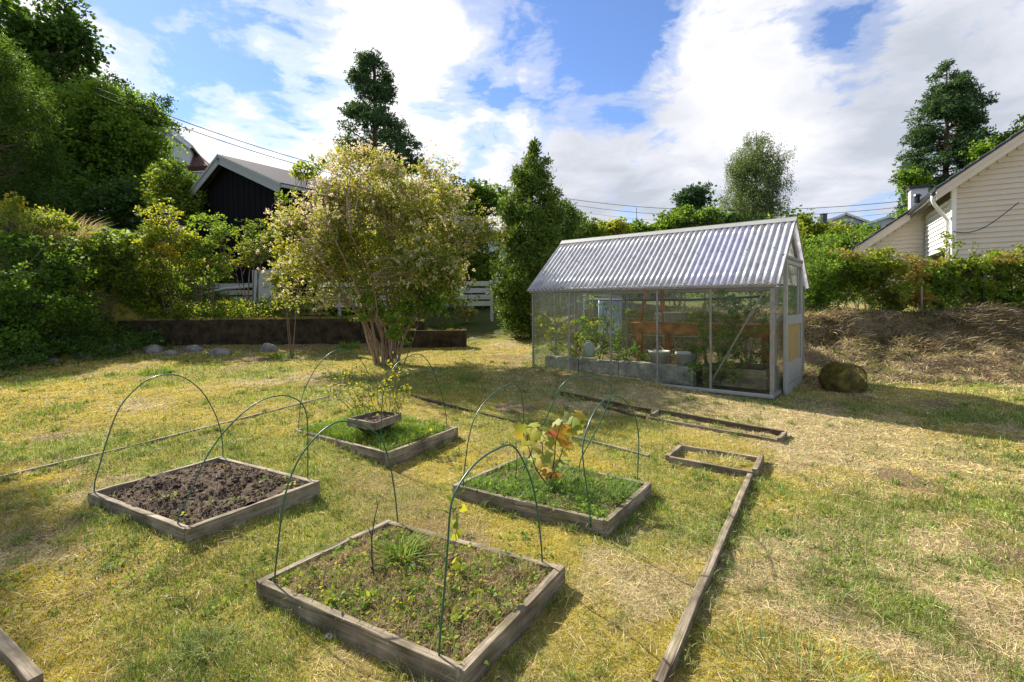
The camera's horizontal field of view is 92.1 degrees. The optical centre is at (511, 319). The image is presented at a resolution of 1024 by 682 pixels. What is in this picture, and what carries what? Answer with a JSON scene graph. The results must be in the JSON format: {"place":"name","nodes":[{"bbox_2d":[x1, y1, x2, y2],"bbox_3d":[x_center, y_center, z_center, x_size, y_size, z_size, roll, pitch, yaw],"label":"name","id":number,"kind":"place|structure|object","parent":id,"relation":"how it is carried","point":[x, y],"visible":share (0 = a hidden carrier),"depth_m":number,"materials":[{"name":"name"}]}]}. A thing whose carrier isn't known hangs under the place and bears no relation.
{"place":"outdoors","nodes":[
{"label":"outdoors","id":0,"kind":"place"},
{"bbox_2d":[0,225,1023,681],"bbox_3d":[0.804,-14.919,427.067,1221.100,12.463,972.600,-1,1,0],"label":"ground","id":1,"kind":"structure","parent":0,"point":[480,327],"depth_m":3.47,"materials":[{"name":"plant"}]},
{"bbox_2d":[0,627,43,681],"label":"edging board","id":2,"kind":"object","parent":1,"relation":"on","point":[23,667],"visible":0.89,"depth_m":1.92,"materials":[{"name":"grey wood"}]},
{"bbox_2d":[0,28,84,215],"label":"tree","id":3,"kind":"object","parent":1,"relation":"on","point":[14,103],"visible":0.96,"depth_m":17.93,"materials":[{"name":"green plant"}]},
{"bbox_2d":[0,216,111,356],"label":"bush","id":4,"kind":"object","parent":1,"relation":"on","point":[44,277],"visible":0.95,"depth_m":10.87,"materials":[{"name":"green plant"}]},
{"bbox_2d":[0,191,112,296],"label":"bush","id":5,"kind":"object","parent":1,"relation":"on","point":[41,220],"visible":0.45,"depth_m":12.45,"materials":[{"name":"green plant"}]},
{"bbox_2d":[0,206,112,242],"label":"tall dry grass","id":6,"kind":"structure","parent":1,"relation":"on","point":[79,233],"depth_m":13.26,"materials":[{"name":"green plant"}]},
{"bbox_2d":[0,0,115,139],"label":"tree","id":7,"kind":"object","parent":1,"relation":"on","point":[58,45],"visible":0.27,"depth_m":28.82,"materials":[{"name":"green plant"}]},
{"bbox_2d":[0,65,147,201],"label":"tree","id":8,"kind":"object","parent":1,"relation":"on","point":[70,98],"visible":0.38,"depth_m":24.57,"materials":[{"name":"green plant"}]},
{"bbox_2d":[1,167,176,231],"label":"tree","id":9,"kind":"object","parent":1,"relation":"on","point":[120,203],"visible":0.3,"depth_m":21.29,"materials":[{"name":"green plant"}]},
{"bbox_2d":[0,265,193,378],"bbox_3d":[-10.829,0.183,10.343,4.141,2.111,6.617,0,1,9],"label":"ground cover","id":10,"kind":"object","parent":1,"relation":"on","point":[46,354],"visible":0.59,"depth_m":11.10,"materials":[{"name":"green plant"}]},
{"bbox_2d":[50,76,188,224],"bbox_3d":[-21.453,-8.490,26.719,6.493,8.521,6.534,-2,2,-43],"label":"tree","id":11,"kind":"object","parent":1,"relation":"on","point":[123,140],"visible":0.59,"depth_m":25.58,"materials":[{"name":"green plant"}]},
{"bbox_2d":[71,226,190,308],"bbox_3d":[-10.454,-1.286,13.806,2.673,2.412,2.112,-1,1,0],"label":"bush","id":12,"kind":"object","parent":1,"relation":"on","point":[149,280],"visible":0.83,"depth_m":13.43,"materials":[{"name":"green plant"}]},
{"bbox_2d":[93,69,193,137],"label":"tree","id":13,"kind":"object","parent":1,"relation":"on","point":[105,77],"visible":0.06,"depth_m":37.57,"materials":[{"name":"green plant"}]},
{"bbox_2d":[132,125,198,231],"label":"house","id":14,"kind":"structure","parent":1,"relation":"on","point":[190,149],"depth_m":34.57,"materials":[{"name":"white paint"}]},
{"bbox_2d":[131,197,212,318],"bbox_3d":[-9.537,-1.642,13.911,1.985,3.629,1.185,-1,1,-19],"label":"bush","id":15,"kind":"object","parent":1,"relation":"on","point":[149,239],"visible":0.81,"depth_m":13.72,"materials":[{"name":"green plant"}]},
{"bbox_2d":[134,157,210,258],"bbox_3d":[-12.937,-4.296,19.443,3.099,4.328,2.947,-1,1,0],"label":"tree","id":16,"kind":"object","parent":1,"relation":"on","point":[175,183],"visible":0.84,"depth_m":18.90,"materials":[{"name":"green plant"}]},
{"bbox_2d":[162,209,243,316],"bbox_3d":[-8.697,-1.459,13.887,2.226,3.344,1.616,-1,1,0],"label":"bush","id":17,"kind":"object","parent":1,"relation":"on","point":[204,251],"visible":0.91,"depth_m":13.85,"materials":[{"name":"green plant"}]},
{"bbox_2d":[88,456,319,542],"bbox_3d":[-2.114,1.207,3.442,1.244,0.236,0.923,0,2,29],"label":"raised bed","id":18,"kind":"object","parent":1,"relation":"on","point":[225,491],"visible":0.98,"depth_m":3.29,"materials":[{"name":"brown soil"}]},
{"bbox_2d":[93,374,223,490],"bbox_3d":[-2.632,0.817,3.732,0.009,0.801,0.887,0,2,29],"label":"garden hoop","id":19,"kind":"object","parent":18,"relation":"on","point":[125,400],"visible":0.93,"depth_m":3.57,"materials":[{"name":"green metal"}]},
{"bbox_2d":[177,395,308,523],"bbox_3d":[-1.701,0.872,3.200,0.009,0.698,0.874,0,2,31],"label":"garden hoop","id":20,"kind":"object","parent":18,"relation":"on","point":[224,432],"visible":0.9,"depth_m":3.10,"materials":[{"name":"green metal"}]},
{"bbox_2d":[165,616,248,667],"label":"grass tuft","id":21,"kind":"object","parent":1,"relation":"on","point":[214,638],"visible":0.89,"depth_m":2.04,"materials":[{"name":"green plant"}]},
{"bbox_2d":[107,316,360,345],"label":"retaining wall","id":22,"kind":"structure","parent":1,"relation":"on","point":[263,330],"depth_m":13.01,"materials":[{"name":"wood"}]},
{"bbox_2d":[200,218,285,316],"bbox_3d":[-7.450,-1.329,13.956,2.180,3.071,1.586,-1,1,0],"label":"bush","id":23,"kind":"object","parent":1,"relation":"on","point":[260,256],"visible":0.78,"depth_m":13.87,"materials":[{"name":"green plant"}]},
{"bbox_2d":[213,640,273,681],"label":"grass tuft","id":24,"kind":"object","parent":1,"relation":"on","point":[262,671],"visible":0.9,"depth_m":1.95,"materials":[{"name":"green plant"}]},
{"bbox_2d":[47,230,467,329],"bbox_3d":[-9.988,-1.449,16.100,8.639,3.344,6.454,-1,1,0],"label":"ground cover","id":25,"kind":"object","parent":1,"relation":"on","point":[231,302],"visible":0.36,"depth_m":14.05,"materials":[{"name":"green plant"}]},
{"bbox_2d":[252,270,282,304],"bbox_3d":[-7.952,-0.782,16.186,1.093,1.684,0.098,-1,1,0],"label":"pale panel","id":26,"kind":"object","parent":1,"relation":"on","point":[262,291],"visible":0.26,"depth_m":16.15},
{"bbox_2d":[263,239,323,317],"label":"bush","id":27,"kind":"object","parent":1,"relation":"on","point":[277,279],"visible":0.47,"depth_m":13.18,"materials":[{"name":"green plant"}]},
{"bbox_2d":[264,144,349,358],"bbox_3d":[-4.432,-1.365,10.836,1.870,4.754,0.983,-1,1,0],"label":"sapling","id":28,"kind":"object","parent":1,"relation":"on","point":[295,172],"visible":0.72,"depth_m":10.72,"materials":[{"name":"green plant"}]},
{"bbox_2d":[184,154,466,316],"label":"garage","id":29,"kind":"structure","parent":1,"relation":"on","point":[239,189],"depth_m":17.67,"materials":[{"name":"black wood"}]},
{"bbox_2d":[189,280,492,320],"bbox_3d":[-5.963,-0.424,17.043,10.625,1.758,0.121,-1,1,0],"label":"fence","id":30,"kind":"object","parent":1,"relation":"on","point":[471,290],"visible":0.12,"depth_m":16.97,"materials":[{"name":"grey wood"}]},
{"bbox_2d":[295,406,457,467],"bbox_3d":[-1.460,1.151,5.126,1.788,0.275,1.211,0,2,34],"label":"raised bed","id":31,"kind":"object","parent":1,"relation":"on","point":[406,438],"visible":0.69,"depth_m":4.72,"materials":[{"name":"green plant"}]},
{"bbox_2d":[323,351,411,425],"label":"currant bush","id":32,"kind":"object","parent":31,"relation":"on","point":[356,395],"visible":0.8,"depth_m":4.98,"materials":[{"name":"green plant"}]},
{"bbox_2d":[347,410,400,436],"bbox_3d":[-1.306,1.049,4.792,0.392,0.223,0.442,0,2,30],"label":"planter box","id":33,"kind":"object","parent":31,"relation":"on","point":[372,420],"visible":0.85,"depth_m":4.75,"materials":[{"name":"grey wood"}]},
{"bbox_2d":[329,47,428,190],"bbox_3d":[-7.867,-9.184,29.854,5.814,14.100,6.553,-1,1,0],"label":"pine tree","id":34,"kind":"object","parent":1,"relation":"on","point":[376,115],"visible":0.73,"depth_m":28.65,"materials":[{"name":"green plant"}]},
{"bbox_2d":[255,137,509,365],"bbox_3d":[-2.484,-1.290,9.950,4.614,4.561,3.960,0,2,31],"label":"blossom shrub","id":35,"kind":"object","parent":1,"relation":"on","point":[329,239],"visible":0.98,"depth_m":9.45,"materials":[{"name":"green plant"}]},
{"bbox_2d":[0,397,775,681],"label":"edge grass","id":36,"kind":"structure","parent":1,"relation":"on","point":[572,528],"depth_m":3.03,"materials":[{"name":"green plant"}]},
{"bbox_2d":[360,318,424,342],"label":"retaining wall","id":37,"kind":"structure","parent":1,"relation":"on","point":[421,325],"depth_m":13.03,"materials":[{"name":"wood"}]},
{"bbox_2d":[339,278,453,368],"bbox_3d":[-2.102,0.105,9.320,2.007,1.981,1.072,-1,1,0],"label":"sapling","id":38,"kind":"object","parent":1,"relation":"on","point":[396,328],"visible":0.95,"depth_m":9.30,"materials":[{"name":"green plant"}]},
{"bbox_2d":[256,519,564,681],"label":"raised bed","id":39,"kind":"object","parent":1,"relation":"on","point":[495,600],"visible":0.93,"depth_m":2.22,"materials":[{"name":"grey wood"}]},
{"bbox_2d":[274,421,397,582],"bbox_3d":[-0.915,0.923,2.674,0.009,0.756,0.808,0,2,33],"label":"garden hoop","id":40,"kind":"object","parent":39,"relation":"on","point":[321,431],"visible":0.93,"depth_m":2.49,"materials":[{"name":"green metal"}]},
{"bbox_2d":[357,524,440,583],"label":"daylily clump","id":41,"kind":"object","parent":39,"relation":"on","point":[411,549],"visible":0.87,"depth_m":2.58,"materials":[{"name":"green plant"}]},
{"bbox_2d":[446,495,467,573],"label":"vine seedling","id":42,"kind":"object","parent":39,"relation":"on","point":[455,518],"visible":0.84,"depth_m":2.42,"materials":[{"name":"yellow plant"}]},
{"bbox_2d":[438,444,542,655],"bbox_3d":[-0.062,0.934,2.172,0.009,0.741,0.804,0,2,33],"label":"garden hoop","id":43,"kind":"object","parent":39,"relation":"on","point":[448,533],"visible":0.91,"depth_m":1.92,"materials":[{"name":"green metal"}]},
{"bbox_2d":[360,282,471,328],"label":"bush","id":44,"kind":"object","parent":1,"relation":"on","point":[457,306],"visible":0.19,"depth_m":15.40,"materials":[{"name":"green plant"}]},
{"bbox_2d":[384,328,466,347],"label":"retaining wall","id":45,"kind":"structure","parent":1,"relation":"on","point":[429,338],"depth_m":12.36,"materials":[{"name":"wood"}]},
{"bbox_2d":[419,221,503,308],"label":"background tree","id":46,"kind":"object","parent":1,"relation":"on","point":[479,264],"visible":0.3,"depth_m":20.37,"materials":[{"name":"green plant"}]},
{"bbox_2d":[455,177,511,239],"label":"background tree","id":47,"kind":"object","parent":1,"relation":"on","point":[486,194],"visible":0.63,"depth_m":25.64,"materials":[{"name":"green plant"}]},
{"bbox_2d":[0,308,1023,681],"bbox_3d":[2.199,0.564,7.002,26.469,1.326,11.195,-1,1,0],"label":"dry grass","id":48,"kind":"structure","parent":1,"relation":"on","point":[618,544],"depth_m":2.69,"materials":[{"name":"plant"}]},
{"bbox_2d":[485,137,570,338],"bbox_3d":[0.535,-2.149,13.534,2.386,5.646,2.504,0,1,17],"label":"conifer","id":49,"kind":"object","parent":1,"relation":"on","point":[533,234],"visible":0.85,"depth_m":13.09,"materials":[{"name":"green plant"}]},
{"bbox_2d":[453,453,651,538],"bbox_3d":[0.292,1.240,3.584,1.277,0.238,1.001,0,2,36],"label":"raised bed","id":50,"kind":"object","parent":1,"relation":"on","point":[613,499],"visible":0.91,"depth_m":3.39,"materials":[{"name":"green plant"}]},
{"bbox_2d":[513,410,585,480],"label":"maple seedling","id":51,"kind":"object","parent":50,"relation":"on","point":[574,423],"visible":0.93,"depth_m":3.58,"materials":[{"name":"green plant"}]},
{"bbox_2d":[582,396,638,526],"bbox_3d":[0.683,0.881,3.302,0.009,0.750,0.959,0,2,34],"label":"garden hoop","id":52,"kind":"object","parent":50,"relation":"on","point":[583,447],"visible":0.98,"depth_m":3.00,"materials":[{"name":"green metal"}]},
{"bbox_2d":[553,194,593,307],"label":"conifer","id":53,"kind":"object","parent":1,"relation":"on","point":[571,228],"visible":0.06,"depth_m":14.89,"materials":[{"name":"green plant"}]},
{"bbox_2d":[569,211,610,295],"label":"background tree","id":54,"kind":"object","parent":1,"relation":"on","point":[596,232],"visible":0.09,"depth_m":19.42,"materials":[{"name":"green plant"}]},
{"bbox_2d":[561,391,650,418],"bbox_3d":[1.147,1.116,6.320,0.245,0.190,1.512,-2,2,-38],"label":"bed frame","id":55,"kind":"object","parent":1,"relation":"on","point":[640,409],"visible":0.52,"depth_m":6.13,"materials":[{"name":"brown wood"}]},
{"bbox_2d":[592,216,636,236],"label":"background tree","id":56,"kind":"object","parent":1,"relation":"on","point":[618,227],"visible":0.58,"depth_m":25.66,"materials":[{"name":"green plant"}]},
{"bbox_2d":[545,355,701,386],"bbox_3d":[1.827,0.823,8.394,2.725,0.337,0.611,1,2,39],"label":"bed","id":57,"kind":"object","parent":1,"relation":"on","point":[672,374],"visible":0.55,"depth_m":7.93,"materials":[{"name":"grey concrete"}]},
{"bbox_2d":[534,312,575,355],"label":"tomato plant","id":58,"kind":"object","parent":57,"relation":"on","point":[543,322],"visible":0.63,"depth_m":9.04,"materials":[{"name":"green plant"}]},
{"bbox_2d":[544,316,602,356],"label":"tomato plant","id":59,"kind":"object","parent":57,"relation":"on","point":[576,337],"visible":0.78,"depth_m":8.86,"materials":[{"name":"green plant"}]},
{"bbox_2d":[573,295,633,358],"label":"tomato plant","id":60,"kind":"object","parent":57,"relation":"on","point":[585,328],"visible":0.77,"depth_m":8.95,"materials":[{"name":"green plant"}]},
{"bbox_2d":[595,341,648,362],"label":"tomato plant","id":61,"kind":"object","parent":57,"relation":"on","point":[632,349],"visible":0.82,"depth_m":8.28,"materials":[{"name":"green plant"}]},
{"bbox_2d":[676,311,729,373],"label":"tomato plant","id":62,"kind":"object","parent":57,"relation":"on","point":[703,335],"visible":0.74,"depth_m":7.48,"materials":[{"name":"green plant"}]},
{"bbox_2d":[527,216,809,398],"bbox_3d":[2.565,-0.262,8.456,4.065,2.541,2.315,1,2,39],"label":"greenhouse","id":63,"kind":"object","parent":1,"relation":"on","point":[758,256],"visible":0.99,"depth_m":7.57,"materials":[{"name":"metal"}]},
{"bbox_2d":[598,295,621,334],"bbox_3d":[2.015,-0.090,10.180,0.540,0.804,0.023,1,2,39],"label":"window","id":64,"kind":"structure","parent":63,"relation":"attached to","point":[617,315],"depth_m":10.13,"materials":[{"name":"clear glass"}]},
{"bbox_2d":[589,295,765,300],"bbox_3d":[2.617,-0.340,8.310,3.001,0.079,0.036,1,2,39],"label":"drip pipe","id":65,"kind":"object","parent":63,"relation":"attached to","point":[720,298],"visible":0.88,"depth_m":8.20,"materials":[{"name":"black plastic"}]},
{"bbox_2d":[783,259,802,394],"bbox_3d":[4.092,0.094,7.177,0.050,1.860,1.160,1,2,39],"label":"door","id":66,"kind":"structure","parent":63,"relation":"in","point":[792,324],"depth_m":7.08,"materials":[{"name":"grey metal"}]},
{"bbox_2d":[653,203,729,230],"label":"background tree","id":67,"kind":"object","parent":1,"relation":"on","point":[709,213],"visible":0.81,"depth_m":26.46,"materials":[{"name":"green plant"}]},
{"bbox_2d":[670,180,713,213],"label":"pine tree","id":68,"kind":"object","parent":1,"relation":"on","point":[695,197],"visible":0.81,"depth_m":30.43,"materials":[{"name":"green plant"}]},
{"bbox_2d":[653,473,752,681],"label":"edging board","id":69,"kind":"object","parent":1,"relation":"on","point":[665,671],"visible":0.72,"depth_m":2.25,"materials":[{"name":"grey wood"}]},
{"bbox_2d":[629,290,782,364],"bbox_3d":[3.269,0.213,8.481,2.405,1.536,0.683,1,2,39],"label":"potting bench","id":70,"kind":"object","parent":1,"relation":"on","point":[640,327],"visible":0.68,"depth_m":8.52,"materials":[{"name":"brown wood"}]},
{"bbox_2d":[665,444,763,477],"bbox_3d":[1.757,1.245,4.282,0.731,0.141,0.505,0,2,34],"label":"bed frame","id":71,"kind":"object","parent":1,"relation":"on","point":[671,455],"visible":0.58,"depth_m":4.17,"materials":[{"name":"brown wood"}]},
{"bbox_2d":[648,409,786,442],"bbox_3d":[2.159,1.175,5.333,1.400,0.200,0.328,1,2,40],"label":"bed frame","id":72,"kind":"object","parent":1,"relation":"on","point":[781,434],"visible":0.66,"depth_m":5.27,"materials":[{"name":"brown wood"}]},
{"bbox_2d":[692,447,748,467],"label":"grass tuft","id":73,"kind":"object","parent":1,"relation":"on","point":[726,463],"visible":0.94,"depth_m":4.34,"materials":[{"name":"yellow plant"}]},
{"bbox_2d":[702,362,777,389],"bbox_3d":[3.401,0.826,7.348,0.856,0.274,0.786,1,2,39],"label":"planter crate","id":74,"kind":"object","parent":1,"relation":"on","point":[754,376],"visible":0.54,"depth_m":6.99,"materials":[{"name":"grey wood"}]},
{"bbox_2d":[692,288,752,368],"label":"tomato plant","id":75,"kind":"object","parent":74,"relation":"in","point":[725,334],"visible":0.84,"depth_m":7.30,"materials":[{"name":"green plant"}]},
{"bbox_2d":[687,357,769,388],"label":"tomato plant","id":76,"kind":"object","parent":74,"relation":"in","point":[723,375],"visible":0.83,"depth_m":7.05,"materials":[{"name":"green plant"}]},
{"bbox_2d":[723,296,782,368],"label":"tomato plant","id":77,"kind":"object","parent":74,"relation":"on","point":[758,310],"visible":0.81,"depth_m":7.37,"materials":[{"name":"green plant"}]},
{"bbox_2d":[707,208,775,224],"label":"background tree","id":78,"kind":"object","parent":1,"relation":"on","point":[739,219],"visible":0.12,"depth_m":28.31,"materials":[{"name":"green plant"}]},
{"bbox_2d":[717,129,798,220],"bbox_3d":[17.668,-9.082,35.727,5.510,9.280,5.553,-1,1,0],"label":"birch tree","id":79,"kind":"object","parent":1,"relation":"on","point":[749,189],"visible":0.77,"depth_m":34.87,"materials":[{"name":"green plant"}]},
{"bbox_2d":[543,304,1023,385],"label":"dead bank growth","id":80,"kind":"object","parent":1,"relation":"on","point":[916,378],"visible":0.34,"depth_m":8.87,"materials":[{"name":"brown plant"}]},
{"bbox_2d":[701,612,877,681],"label":"grass tuft","id":81,"kind":"object","parent":1,"relation":"on","point":[793,636],"visible":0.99,"depth_m":1.94,"materials":[{"name":"green plant"}]},
{"bbox_2d":[693,521,890,612],"bbox_3d":[1.448,1.280,2.640,0.958,0.081,0.922,-1,1,0],"label":"grass tuft","id":82,"kind":"object","parent":1,"relation":"on","point":[780,559],"visible":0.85,"depth_m":2.61,"materials":[{"name":"green plant"}]},
{"bbox_2d":[565,305,1023,369],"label":"bank weeds","id":83,"kind":"object","parent":1,"relation":"on","point":[857,339],"visible":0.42,"depth_m":9.89,"materials":[{"name":"green plant"}]},
{"bbox_2d":[776,238,867,312],"bbox_3d":[7.183,-0.858,11.422,1.796,2.165,1.724,-1,1,0],"label":"hedge bush","id":84,"kind":"object","parent":1,"relation":"on","point":[820,293],"visible":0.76,"depth_m":11.28,"materials":[{"name":"green plant"}]},
{"bbox_2d":[622,298,1023,365],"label":"cut brush","id":85,"kind":"object","parent":1,"relation":"on","point":[957,314],"visible":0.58,"depth_m":9.92,"materials":[{"name":"brown plant"}]},
{"bbox_2d":[793,212,868,262],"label":"background tree","id":86,"kind":"object","parent":1,"relation":"on","point":[807,229],"visible":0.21,"depth_m":23.31,"materials":[{"name":"green plant"}]},
{"bbox_2d":[800,224,878,262],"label":"background tree","id":87,"kind":"object","parent":1,"relation":"on","point":[847,242],"visible":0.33,"depth_m":19.52,"materials":[{"name":"green plant"}]},
{"bbox_2d":[818,361,868,392],"bbox_3d":[4.745,0.851,7.081,0.568,0.492,0.548,-1,1,0],"label":"boulder","id":88,"kind":"object","parent":1,"relation":"on","point":[836,376],"visible":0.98,"depth_m":6.88,"materials":[{"name":"brown stone"}]},
{"bbox_2d":[826,250,887,311],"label":"hedge bush","id":89,"kind":"object","parent":1,"relation":"on","point":[868,275],"visible":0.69,"depth_m":11.24,"materials":[{"name":"green plant"}]},
{"bbox_2d":[849,242,930,312],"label":"hedge bush","id":90,"kind":"object","parent":1,"relation":"on","point":[895,268],"visible":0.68,"depth_m":11.24,"materials":[{"name":"green plant"}]},
{"bbox_2d":[886,165,936,217],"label":"background tree","id":91,"kind":"object","parent":1,"relation":"on","point":[908,178],"visible":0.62,"depth_m":27.93,"materials":[{"name":"green plant"}]},
{"bbox_2d":[887,251,943,310],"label":"hedge bush","id":92,"kind":"object","parent":1,"relation":"on","point":[913,301],"visible":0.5,"depth_m":11.29,"materials":[{"name":"green plant"}]},
{"bbox_2d":[827,245,1023,308],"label":"red shoots","id":93,"kind":"object","parent":1,"relation":"on","point":[1008,256],"visible":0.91,"depth_m":11.07,"materials":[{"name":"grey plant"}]},
{"bbox_2d":[849,128,1023,302],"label":"house","id":94,"kind":"structure","parent":1,"relation":"on","point":[980,200],"depth_m":13.68,"materials":[{"name":"beige paint"}]},
{"bbox_2d":[906,184,930,218],"bbox_3d":[14.475,-4.038,17.600,0.600,1.358,0.600,0,2,30],"label":"chimney","id":95,"kind":"object","parent":94,"relation":"on","point":[922,190],"visible":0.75,"depth_m":17.41,"materials":[{"name":"white paint"}]},
{"bbox_2d":[904,258,972,312],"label":"hedge bush","id":96,"kind":"object","parent":1,"relation":"on","point":[940,279],"visible":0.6,"depth_m":11.26,"materials":[{"name":"green plant"}]},
{"bbox_2d":[891,57,999,218],"bbox_3d":[28.648,-10.632,32.753,6.060,12.965,5.593,-1,1,0],"label":"pine tree","id":97,"kind":"object","parent":1,"relation":"on","point":[956,100],"visible":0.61,"depth_m":32.06,"materials":[{"name":"green plant"}]},
{"bbox_2d":[928,230,1011,309],"bbox_3d":[10.546,-0.966,11.455,1.267,2.229,1.434,-2,2,-38],"label":"hedge bush","id":98,"kind":"object","parent":1,"relation":"on","point":[967,269],"visible":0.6,"depth_m":11.25,"materials":[{"name":"green plant"}]},
{"bbox_2d":[958,113,1023,165],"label":"background tree","id":99,"kind":"object","parent":1,"relation":"on","point":[977,151],"visible":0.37,"depth_m":29.71,"materials":[{"name":"green plant"}]},
{"bbox_2d":[965,251,1023,310],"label":"hedge bush","id":100,"kind":"object","parent":1,"relation":"on","point":[1013,298],"visible":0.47,"depth_m":11.27,"materials":[{"name":"green plant"}]},
{"bbox_2d":[975,242,1023,306],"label":"hedge bush","id":101,"kind":"object","parent":1,"relation":"on","point":[1020,270],"visible":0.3,"depth_m":11.33,"materials":[{"name":"green plant"}]},
{"bbox_2d":[1,0,1023,245],"label":"sky","id":102,"kind":"structure","parent":0,"point":[632,103],"materials":[{"name":"blue"}]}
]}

